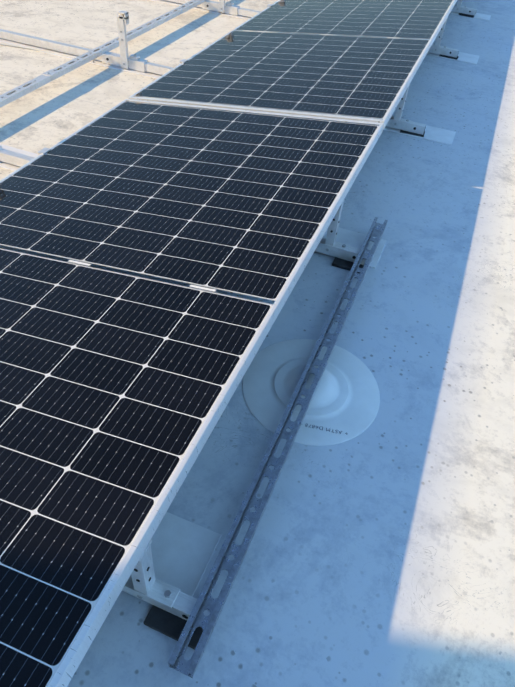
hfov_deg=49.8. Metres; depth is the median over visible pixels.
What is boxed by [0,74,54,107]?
strut channel row
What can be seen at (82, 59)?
strut channel row
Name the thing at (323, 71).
solar panel
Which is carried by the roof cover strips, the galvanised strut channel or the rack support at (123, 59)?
the rack support at (123, 59)
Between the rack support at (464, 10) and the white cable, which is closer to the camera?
the white cable
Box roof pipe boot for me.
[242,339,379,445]
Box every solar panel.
[0,99,382,686]
[128,0,456,129]
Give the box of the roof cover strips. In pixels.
[0,0,490,596]
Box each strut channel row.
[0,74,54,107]
[54,0,205,77]
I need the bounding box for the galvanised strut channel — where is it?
[168,217,387,677]
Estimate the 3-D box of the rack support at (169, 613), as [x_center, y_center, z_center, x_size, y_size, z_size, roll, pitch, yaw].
[-1.655,-0.131,1.209,3.410,0.249,0.068,18,46,12]
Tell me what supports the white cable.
on the roof
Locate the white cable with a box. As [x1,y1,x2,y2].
[0,43,93,61]
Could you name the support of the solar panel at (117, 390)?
on the rack support at (169, 613)
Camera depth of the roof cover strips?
1.04 m
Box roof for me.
[0,0,514,686]
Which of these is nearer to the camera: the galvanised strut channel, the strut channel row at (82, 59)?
the galvanised strut channel
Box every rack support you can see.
[0,11,425,136]
[0,146,367,273]
[122,539,209,649]
[165,0,458,59]
[451,0,476,17]
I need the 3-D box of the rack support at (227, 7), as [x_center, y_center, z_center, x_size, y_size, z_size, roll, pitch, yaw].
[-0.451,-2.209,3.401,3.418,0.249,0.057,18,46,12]
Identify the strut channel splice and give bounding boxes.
[42,69,61,80]
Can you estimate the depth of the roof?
1.25 m
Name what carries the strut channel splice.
on the strut channel row at (8, 97)

